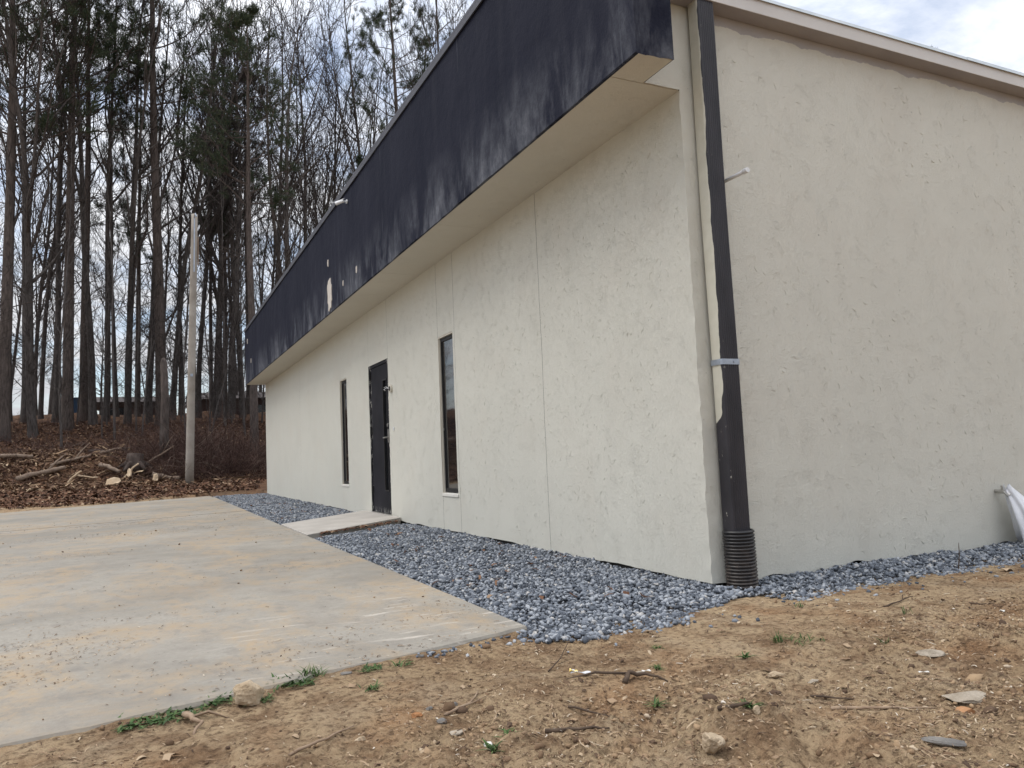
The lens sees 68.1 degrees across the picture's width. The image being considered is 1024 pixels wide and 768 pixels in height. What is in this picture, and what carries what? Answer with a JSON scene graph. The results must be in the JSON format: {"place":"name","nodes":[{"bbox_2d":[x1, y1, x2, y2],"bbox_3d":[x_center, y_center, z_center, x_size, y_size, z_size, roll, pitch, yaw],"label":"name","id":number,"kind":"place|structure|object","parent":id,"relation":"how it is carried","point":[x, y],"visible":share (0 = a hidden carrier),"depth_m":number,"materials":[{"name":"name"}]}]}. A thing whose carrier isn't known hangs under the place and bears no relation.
{"place":"outdoors","nodes":[
{"label":"outdoors","id":0,"kind":"place"},
{"bbox_2d":[0,496,526,747],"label":"pavement","id":1,"kind":"structure","parent":0,"point":[206,640],"depth_m":4.13,"materials":[{"name":"concrete"}]},
{"bbox_2d":[281,511,400,537],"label":"path","id":2,"kind":"structure","parent":0,"point":[313,528],"depth_m":9.61,"materials":[{"name":"concrete"}]},
{"bbox_2d":[0,411,1023,767],"bbox_3d":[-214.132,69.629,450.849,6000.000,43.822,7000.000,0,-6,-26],"label":"ground","id":3,"kind":"structure","parent":0,"point":[248,725],"depth_m":2.57,"materials":[{"name":"soil"}]},
{"bbox_2d":[0,148,62,414],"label":"sapling","id":4,"kind":"object","parent":3,"relation":"on","point":[36,403],"visible":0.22,"depth_m":37.42,"materials":[{"name":"brown plant"}]},
{"bbox_2d":[0,97,64,383],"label":"sapling","id":5,"kind":"object","parent":3,"relation":"on","point":[32,224],"visible":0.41,"depth_m":30.89,"materials":[{"name":"brown plant"}]},
{"bbox_2d":[0,1,77,420],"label":"bare tree","id":6,"kind":"object","parent":3,"relation":"on","point":[1,163],"visible":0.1,"depth_m":34.80,"materials":[{"name":"brown plant"}]},
{"bbox_2d":[15,454,65,480],"bbox_3d":[-14.000,2.477,22.572,0.222,0.776,1.406,-6,-6,35],"label":"fallen log","id":7,"kind":"object","parent":3,"relation":"on","point":[50,469],"visible":0.98,"depth_m":22.57,"materials":[{"name":"brown wood"}]},
{"bbox_2d":[1,134,93,402],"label":"bare tree","id":8,"kind":"object","parent":3,"relation":"on","point":[19,315],"visible":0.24,"depth_m":45.85,"materials":[{"name":"brown plant"}]},
{"bbox_2d":[20,99,97,448],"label":"sapling","id":9,"kind":"object","parent":3,"relation":"on","point":[64,301],"visible":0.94,"depth_m":27.47,"materials":[{"name":"brown plant"}]},
{"bbox_2d":[0,46,118,388],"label":"bare tree","id":10,"kind":"object","parent":3,"relation":"on","point":[49,224],"visible":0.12,"depth_m":40.88,"materials":[{"name":"brown plant"}]},
{"bbox_2d":[0,0,119,437],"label":"bare tree","id":11,"kind":"object","parent":3,"relation":"on","point":[28,189],"visible":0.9,"depth_m":28.21,"materials":[{"name":"brown plant"}]},
{"bbox_2d":[0,0,122,423],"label":"bare tree","id":12,"kind":"object","parent":3,"relation":"on","point":[23,404],"visible":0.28,"depth_m":32.27,"materials":[{"name":"brown plant"}]},
{"bbox_2d":[0,0,127,441],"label":"pine tree","id":13,"kind":"object","parent":3,"relation":"on","point":[7,306],"visible":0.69,"depth_m":28.08,"materials":[{"name":"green plant"}]},
{"bbox_2d":[0,0,135,424],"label":"bare tree","id":14,"kind":"object","parent":3,"relation":"on","point":[81,186],"visible":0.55,"depth_m":31.11,"materials":[{"name":"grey plant"}]},
{"bbox_2d":[0,0,139,422],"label":"bare tree","id":15,"kind":"object","parent":3,"relation":"on","point":[55,409],"visible":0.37,"depth_m":32.89,"materials":[{"name":"brown plant"}]},
{"bbox_2d":[3,8,143,418],"bbox_3d":[-20.720,-8.636,35.558,6.054,21.317,4.988,1,-6,-35],"label":"bare tree","id":16,"kind":"object","parent":3,"relation":"on","point":[41,383],"visible":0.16,"depth_m":35.44,"materials":[{"name":"brown plant"}]},
{"bbox_2d":[33,163,117,413],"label":"bare tree","id":17,"kind":"object","parent":3,"relation":"on","point":[63,278],"visible":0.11,"depth_m":50.51,"materials":[{"name":"brown plant"}]},
{"bbox_2d":[38,156,116,413],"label":"bare tree","id":18,"kind":"object","parent":3,"relation":"on","point":[50,396],"visible":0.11,"depth_m":50.16,"materials":[{"name":"brown plant"}]},
{"bbox_2d":[0,0,159,430],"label":"pine tree","id":19,"kind":"object","parent":3,"relation":"on","point":[68,416],"visible":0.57,"depth_m":30.35,"materials":[{"name":"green plant"}]},
{"bbox_2d":[70,245,108,424],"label":"sapling","id":20,"kind":"object","parent":3,"relation":"on","point":[82,356],"visible":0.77,"depth_m":30.97,"materials":[{"name":"brown plant"}]},
{"bbox_2d":[19,0,161,421],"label":"pine tree","id":21,"kind":"object","parent":3,"relation":"on","point":[83,407],"visible":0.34,"depth_m":32.90,"materials":[{"name":"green plant"}]},
{"bbox_2d":[69,248,133,437],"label":"sapling","id":22,"kind":"object","parent":3,"relation":"on","point":[101,382],"visible":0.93,"depth_m":29.51,"materials":[{"name":"brown plant"}]},
{"bbox_2d":[74,173,137,426],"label":"sapling","id":23,"kind":"object","parent":3,"relation":"on","point":[107,337],"visible":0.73,"depth_m":31.37,"materials":[{"name":"brown plant"}]},
{"bbox_2d":[77,36,148,416],"bbox_3d":[-19.254,-8.091,36.280,3.426,20.112,4.663,3,-7,-45],"label":"bare tree","id":24,"kind":"object","parent":3,"relation":"on","point":[117,413],"visible":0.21,"depth_m":35.67,"materials":[{"name":"brown plant"}]},
{"bbox_2d":[44,0,189,421],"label":"bare tree","id":25,"kind":"object","parent":3,"relation":"on","point":[106,209],"visible":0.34,"depth_m":33.89,"materials":[{"name":"brown plant"}]},
{"bbox_2d":[81,85,155,440],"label":"sapling","id":26,"kind":"object","parent":3,"relation":"on","point":[112,321],"visible":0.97,"depth_m":29.78,"materials":[{"name":"brown plant"}]},
{"bbox_2d":[0,441,248,492],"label":"wood debris","id":27,"kind":"object","parent":3,"relation":"on","point":[50,486],"visible":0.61,"depth_m":23.02,"materials":[{"name":"wood"}]},
{"bbox_2d":[96,397,154,415],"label":"house","id":28,"kind":"structure","parent":3,"relation":"on","point":[121,406],"depth_m":43.52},
{"bbox_2d":[102,297,154,424],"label":"sapling","id":29,"kind":"object","parent":3,"relation":"on","point":[138,363],"visible":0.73,"depth_m":32.48,"materials":[{"name":"brown plant"}]},
{"bbox_2d":[0,418,266,509],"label":"leaf litter","id":30,"kind":"object","parent":3,"relation":"on","point":[19,501],"visible":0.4,"depth_m":21.98,"materials":[{"name":"brown plant"}]},
{"bbox_2d":[0,380,266,488],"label":"brush","id":31,"kind":"object","parent":3,"relation":"on","point":[225,449],"visible":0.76,"depth_m":25.33,"materials":[{"name":"plant"}]},
{"bbox_2d":[91,50,178,416],"bbox_3d":[-18.662,-7.665,37.739,4.233,19.269,4.309,0,-6,-26],"label":"pine tree","id":32,"kind":"object","parent":3,"relation":"on","point":[138,201],"visible":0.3,"depth_m":37.31,"materials":[{"name":"green plant"}]},
{"bbox_2d":[117,453,155,471],"bbox_3d":[-11.935,2.467,23.969,1.230,0.592,1.085,0,-6,-26],"label":"tree stump","id":33,"kind":"object","parent":3,"relation":"on","point":[134,457],"visible":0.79,"depth_m":23.74,"materials":[{"name":"brown wood"}]},
{"bbox_2d":[50,0,225,426],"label":"pine tree","id":34,"kind":"object","parent":3,"relation":"on","point":[157,235],"visible":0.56,"depth_m":32.97,"materials":[{"name":"green plant"}]},
{"bbox_2d":[112,707,172,733],"bbox_3d":[-1.203,1.088,2.478,0.204,0.021,0.230,0,-6,-26],"label":"weed tuft","id":35,"kind":"object","parent":3,"relation":"on","point":[132,724],"visible":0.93,"depth_m":2.44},
{"bbox_2d":[118,205,177,431],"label":"sapling","id":36,"kind":"object","parent":3,"relation":"on","point":[129,322],"visible":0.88,"depth_m":30.72,"materials":[{"name":"brown plant"}]},
{"bbox_2d":[79,0,233,424],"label":"bare tree","id":37,"kind":"object","parent":3,"relation":"on","point":[136,155],"visible":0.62,"depth_m":32.54,"materials":[{"name":"brown plant"}]},
{"bbox_2d":[128,262,187,434],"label":"sapling","id":38,"kind":"object","parent":3,"relation":"on","point":[145,397],"visible":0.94,"depth_m":29.93,"materials":[{"name":"brown plant"}]},
{"bbox_2d":[119,70,198,414],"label":"bare tree","id":39,"kind":"object","parent":3,"relation":"on","point":[161,156],"visible":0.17,"depth_m":42.65,"materials":[{"name":"brown plant"}]},
{"bbox_2d":[159,358,169,459],"bbox_3d":[-11.528,0.896,25.125,0.323,3.552,0.340,0,-6,-26],"label":"snag","id":40,"kind":"object","parent":3,"relation":"on","point":[164,414],"visible":0.78,"depth_m":25.04,"materials":[{"name":"brown wood"}]},
{"bbox_2d":[133,303,195,415],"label":"sapling","id":41,"kind":"object","parent":3,"relation":"on","point":[153,404],"visible":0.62,"depth_m":31.75,"materials":[{"name":"brown plant"}]},
{"bbox_2d":[132,230,196,400],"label":"sapling","id":42,"kind":"object","parent":3,"relation":"on","point":[167,315],"visible":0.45,"depth_m":33.29,"materials":[{"name":"brown plant"}]},
{"bbox_2d":[128,131,213,371],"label":"bare tree","id":43,"kind":"object","parent":3,"relation":"on","point":[171,320],"visible":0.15,"depth_m":47.55,"materials":[{"name":"brown plant"}]},
{"bbox_2d":[135,208,209,422],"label":"sapling","id":44,"kind":"object","parent":3,"relation":"on","point":[185,218],"visible":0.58,"depth_m":33.74,"materials":[{"name":"brown plant"}]},
{"bbox_2d":[137,215,211,434],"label":"sapling","id":45,"kind":"object","parent":3,"relation":"on","point":[183,372],"visible":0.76,"depth_m":29.61,"materials":[{"name":"brown plant"}]},
{"bbox_2d":[141,157,213,396],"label":"sapling","id":46,"kind":"object","parent":3,"relation":"on","point":[187,277],"visible":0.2,"depth_m":39.06,"materials":[{"name":"brown plant"}]},
{"bbox_2d":[127,2,238,414],"bbox_3d":[-16.547,-9.179,39.751,5.918,22.636,7.322,-3,-5,2],"label":"bare tree","id":47,"kind":"object","parent":3,"relation":"on","point":[178,284],"visible":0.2,"depth_m":39.08,"materials":[{"name":"brown plant"}]},
{"bbox_2d":[146,169,225,416],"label":"sapling","id":48,"kind":"object","parent":3,"relation":"on","point":[181,260],"visible":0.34,"depth_m":37.91,"materials":[{"name":"brown plant"}]},
{"bbox_2d":[100,0,276,423],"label":"bare tree","id":49,"kind":"object","parent":3,"relation":"on","point":[149,406],"visible":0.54,"depth_m":34.33,"materials":[{"name":"brown plant"}]},
{"bbox_2d":[185,213,198,483],"bbox_3d":[-10.040,-1.130,23.808,0.481,8.655,0.320,-3,-5,3],"label":"utility pole","id":50,"kind":"object","parent":3,"relation":"on","point":[190,420],"visible":0.97,"depth_m":23.73,"materials":[{"name":"grey wood"}]},
{"bbox_2d":[159,55,244,373],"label":"bare tree","id":51,"kind":"object","parent":3,"relation":"on","point":[213,280],"visible":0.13,"depth_m":42.01,"materials":[{"name":"brown plant"}]},
{"bbox_2d":[181,710,228,734],"bbox_3d":[-1.028,1.084,2.446,0.141,0.039,0.165,-4,-5,17],"label":"root","id":52,"kind":"object","parent":3,"relation":"on","point":[191,716],"visible":0.99,"depth_m":2.46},
{"bbox_2d":[151,123,267,425],"bbox_3d":[-13.001,-4.954,32.663,4.914,14.430,4.598,-1,-9,-22],"label":"sapling","id":53,"kind":"object","parent":3,"relation":"on","point":[203,362],"visible":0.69,"depth_m":32.85,"materials":[{"name":"brown plant"}]},
{"bbox_2d":[182,219,236,431],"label":"sapling","id":54,"kind":"object","parent":3,"relation":"on","point":[208,371],"visible":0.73,"depth_m":30.59,"materials":[{"name":"brown plant"}]},
{"bbox_2d":[176,80,243,410],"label":"bare tree","id":55,"kind":"object","parent":3,"relation":"on","point":[211,316],"visible":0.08,"depth_m":41.08,"materials":[{"name":"brown plant"}]},
{"bbox_2d":[137,0,294,417],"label":"bare tree","id":56,"kind":"object","parent":3,"relation":"on","point":[214,261],"visible":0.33,"depth_m":37.64,"materials":[{"name":"brown plant"}]},
{"bbox_2d":[186,285,247,437],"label":"sapling","id":57,"kind":"object","parent":3,"relation":"on","point":[226,370],"visible":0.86,"depth_m":29.74,"materials":[{"name":"brown plant"}]},
{"bbox_2d":[132,0,310,419],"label":"bare tree","id":58,"kind":"object","parent":3,"relation":"on","point":[188,240],"visible":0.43,"depth_m":35.65,"materials":[{"name":"brown plant"}]},
{"bbox_2d":[162,1,280,417],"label":"bare tree","id":59,"kind":"object","parent":3,"relation":"on","point":[198,394],"visible":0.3,"depth_m":37.87,"materials":[{"name":"brown plant"}]},
{"bbox_2d":[195,294,247,420],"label":"sapling","id":60,"kind":"object","parent":3,"relation":"on","point":[214,400],"visible":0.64,"depth_m":33.38,"materials":[{"name":"brown plant"}]},
{"bbox_2d":[157,0,290,417],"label":"bare tree","id":61,"kind":"object","parent":3,"relation":"on","point":[219,229],"visible":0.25,"depth_m":37.49,"materials":[{"name":"brown plant"}]},
{"bbox_2d":[167,24,281,417],"bbox_3d":[-14.727,-9.156,39.491,6.854,22.547,5.540,1,-6,-16],"label":"bare tree","id":62,"kind":"object","parent":3,"relation":"on","point":[214,403],"visible":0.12,"depth_m":39.52,"materials":[{"name":"brown plant"}]},
{"bbox_2d":[182,124,267,412],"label":"pine tree","id":63,"kind":"object","parent":3,"relation":"on","point":[225,269],"visible":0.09,"depth_m":40.78,"materials":[{"name":"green plant"}]},
{"bbox_2d":[185,391,265,414],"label":"house","id":64,"kind":"structure","parent":3,"relation":"on","point":[237,412],"depth_m":46.52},
{"bbox_2d":[203,157,264,434],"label":"sapling","id":65,"kind":"object","parent":3,"relation":"on","point":[242,350],"visible":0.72,"depth_m":30.71,"materials":[{"name":"brown plant"}]},
{"bbox_2d":[208,280,263,427],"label":"sapling","id":66,"kind":"object","parent":3,"relation":"on","point":[232,359],"visible":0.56,"depth_m":32.03,"materials":[{"name":"brown plant"}]},
{"bbox_2d":[214,276,265,422],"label":"sapling","id":67,"kind":"object","parent":3,"relation":"on","point":[232,354],"visible":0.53,"depth_m":33.13,"materials":[{"name":"brown plant"}]},
{"bbox_2d":[168,2,313,452],"bbox_3d":[-10.222,-5.967,28.468,5.432,17.799,4.872,-2,-5,-4],"label":"pine tree","id":68,"kind":"object","parent":3,"relation":"on","point":[240,18],"visible":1,"depth_m":28.69,"materials":[{"name":"green plant"}]},
{"bbox_2d":[160,0,331,419],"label":"bare tree","id":69,"kind":"object","parent":3,"relation":"on","point":[237,269],"visible":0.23,"depth_m":37.27,"materials":[{"name":"brown plant"}]},
{"bbox_2d":[190,66,301,413],"bbox_3d":[-13.653,-7.455,39.715,6.008,18.728,6.216,0,-6,-23],"label":"pine tree","id":70,"kind":"object","parent":3,"relation":"on","point":[257,220],"visible":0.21,"depth_m":39.47,"materials":[{"name":"green plant"}]},
{"bbox_2d":[233,680,264,705],"bbox_3d":[-0.914,1.071,2.615,0.085,0.089,0.102,-3,-5,2],"label":"rock","id":71,"kind":"object","parent":3,"relation":"on","point":[248,693],"visible":1,"depth_m":2.58,"materials":[{"name":"stone"}]},
{"bbox_2d":[233,143,296,391],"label":"bare tree","id":72,"kind":"object","parent":3,"relation":"on","point":[259,275],"visible":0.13,"depth_m":54.67,"materials":[{"name":"brown plant"}]},
{"bbox_2d":[239,186,304,386],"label":"sapling","id":73,"kind":"object","parent":3,"relation":"on","point":[291,253],"visible":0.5,"depth_m":30.36,"materials":[{"name":"brown plant"}]},
{"bbox_2d":[242,95,308,305],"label":"bare tree","id":74,"kind":"object","parent":3,"relation":"on","point":[273,271],"visible":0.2,"depth_m":43.92,"materials":[{"name":"brown plant"}]},
{"bbox_2d":[205,0,356,363],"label":"bare tree","id":75,"kind":"object","parent":3,"relation":"on","point":[309,103],"visible":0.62,"depth_m":38.38,"materials":[{"name":"brown plant"}]},
{"bbox_2d":[263,122,317,290],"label":"sapling","id":76,"kind":"object","parent":3,"relation":"on","point":[292,203],"visible":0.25,"depth_m":38.23,"materials":[{"name":"brown plant"}]},
{"bbox_2d":[226,0,373,297],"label":"bare tree","id":77,"kind":"object","parent":3,"relation":"on","point":[286,213],"visible":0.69,"depth_m":33.08,"materials":[{"name":"brown plant"}]},
{"bbox_2d":[269,117,330,278],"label":"sapling","id":78,"kind":"object","parent":3,"relation":"on","point":[300,233],"visible":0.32,"depth_m":35.79,"materials":[{"name":"brown plant"}]},
{"bbox_2d":[243,0,362,279],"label":"bare tree","id":79,"kind":"object","parent":3,"relation":"on","point":[309,71],"visible":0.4,"depth_m":40.06,"materials":[{"name":"brown plant"}]},
{"bbox_2d":[282,127,330,271],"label":"sapling","id":80,"kind":"object","parent":3,"relation":"on","point":[306,190],"visible":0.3,"depth_m":36.24,"materials":[{"name":"brown plant"}]},
{"bbox_2d":[260,0,384,196],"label":"bare tree","id":81,"kind":"object","parent":3,"relation":"on","point":[336,86],"visible":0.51,"depth_m":41.09,"materials":[{"name":"brown plant"}]},
{"bbox_2d":[273,25,375,260],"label":"bare tree","id":82,"kind":"object","parent":3,"relation":"on","point":[332,178],"visible":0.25,"depth_m":42.13,"materials":[{"name":"brown plant"}]},
{"bbox_2d":[281,21,396,232],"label":"bare tree","id":83,"kind":"object","parent":3,"relation":"on","point":[334,153],"visible":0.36,"depth_m":43.01,"materials":[{"name":"brown plant"}]},
{"bbox_2d":[338,21,408,171],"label":"bare tree","id":84,"kind":"object","parent":3,"relation":"on","point":[375,120],"visible":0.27,"depth_m":43.32,"materials":[{"name":"brown plant"}]},
{"bbox_2d":[326,0,452,137],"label":"pine tree","id":85,"kind":"object","parent":3,"relation":"on","point":[377,20],"visible":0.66,"depth_m":39.82,"materials":[{"name":"green plant"}]},
{"bbox_2d":[351,13,433,145],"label":"bare tree","id":86,"kind":"object","parent":3,"relation":"on","point":[386,104],"visible":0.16,"depth_m":42.97,"materials":[{"name":"brown plant"}]},
{"bbox_2d":[382,0,447,98],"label":"bare tree","id":87,"kind":"object","parent":3,"relation":"on","point":[420,68],"visible":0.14,"depth_m":47.32,"materials":[{"name":"brown plant"}]},
{"bbox_2d":[366,0,468,112],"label":"bare tree","id":88,"kind":"object","parent":3,"relation":"on","point":[436,19],"visible":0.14,"depth_m":38.59,"materials":[{"name":"brown plant"}]},
{"bbox_2d":[397,0,473,67],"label":"bare tree","id":89,"kind":"object","parent":3,"relation":"on","point":[452,15],"visible":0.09,"depth_m":46.54,"materials":[{"name":"brown plant"}]},
{"bbox_2d":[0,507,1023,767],"bbox_3d":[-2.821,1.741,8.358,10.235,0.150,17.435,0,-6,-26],"label":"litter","id":90,"kind":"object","parent":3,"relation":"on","point":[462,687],"visible":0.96,"depth_m":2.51,"materials":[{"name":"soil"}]},
{"bbox_2d":[2,510,1023,767],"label":"soil crumbs","id":91,"kind":"object","parent":3,"relation":"on","point":[450,706],"visible":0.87,"depth_m":2.45,"materials":[{"name":"soil"}]},
{"bbox_2d":[566,670,667,683],"bbox_3d":[0.381,1.068,2.745,0.368,0.047,0.070,-3,-5,4],"label":"stick","id":92,"kind":"object","parent":3,"relation":"on","point":[625,680],"visible":1,"depth_m":2.76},
{"bbox_2d":[244,0,1023,585],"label":"commercial building","id":93,"kind":"structure","parent":3,"relation":"on","point":[494,274],"depth_m":5.54,"materials":[{"name":"paint"}]},
{"bbox_2d":[340,378,348,486],"bbox_3d":[-2.744,0.803,12.716,0.160,1.818,0.510,0,-6,-26],"label":"window","id":94,"kind":"structure","parent":93,"relation":"in","point":[343,391],"depth_m":12.84,"materials":[{"name":"glass"}]},
{"bbox_2d":[369,359,391,515],"bbox_3d":[-1.862,0.774,10.785,0.149,2.169,1.000,0,-6,-26],"label":"door","id":95,"kind":"structure","parent":93,"relation":"in","point":[378,372],"depth_m":10.79,"materials":[{"name":"paint"}]},
{"bbox_2d":[438,331,458,496],"bbox_3d":[-0.645,0.328,8.364,0.160,1.808,0.500,0,-6,-26],"label":"window","id":96,"kind":"structure","parent":93,"relation":"in","point":[449,474],"depth_m":8.42,"materials":[{"name":"glass"}]},
{"bbox_2d":[688,0,758,590],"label":"downspout","id":97,"kind":"object","parent":93,"relation":"attached to","point":[740,558],"visible":0.99,"depth_m":4.56,"materials":[{"name":"paint"}]},
{"bbox_2d":[994,484,1023,541],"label":"drain pipe","id":98,"kind":"structure","parent":93,"relation":"attached to","point":[1014,500],"depth_m":5.54,"materials":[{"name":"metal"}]},
{"bbox_2d":[702,732,725,753],"bbox_3d":[0.574,1.031,2.170,0.068,0.054,0.096,14,-11,17],"label":"rock","id":99,"kind":"object","parent":3,"relation":"on","point":[713,743],"visible":1,"depth_m":2.14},
{"bbox_2d":[830,706,934,709],"bbox_3d":[1.169,1.020,2.381,0.313,0.020,0.039,-3,-5,9],"label":"stick","id":100,"kind":"object","parent":3,"relation":"on","point":[859,707],"visible":1,"depth_m":2.40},
{"bbox_2d":[920,736,966,746],"bbox_3d":[1.194,0.990,2.096,0.112,0.019,0.030,-5,-6,26],"label":"flat stone","id":101,"kind":"object","parent":3,"relation":"on","point":[940,741],"visible":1,"depth_m":2.09,"materials":[{"name":"stone"}]},
{"bbox_2d":[941,690,985,704],"bbox_3d":[1.467,1.010,2.438,0.149,0.034,0.104,-1,-5,-14],"label":"flat stone","id":102,"kind":"object","parent":3,"relation":"on","point":[971,697],"visible":0.97,"depth_m":2.42,"materials":[{"name":"stone"}]},
{"bbox_2d":[0,0,1023,414],"label":"sky","id":103,"kind":"structure","parent":0,"point":[990,31],"materials":[{"name":"white"}]},
{"bbox_2d":[213,493,1023,657],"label":"gravel","id":104,"kind":"structure","parent":0,"point":[437,559],"depth_m":4.72,"materials":[{"name":"gravel"}]},
{"bbox_2d":[219,495,649,598],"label":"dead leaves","id":105,"kind":"object","parent":104,"relation":"on","point":[392,544],"visible":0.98,"depth_m":7.05,"materials":[{"name":"plant"}]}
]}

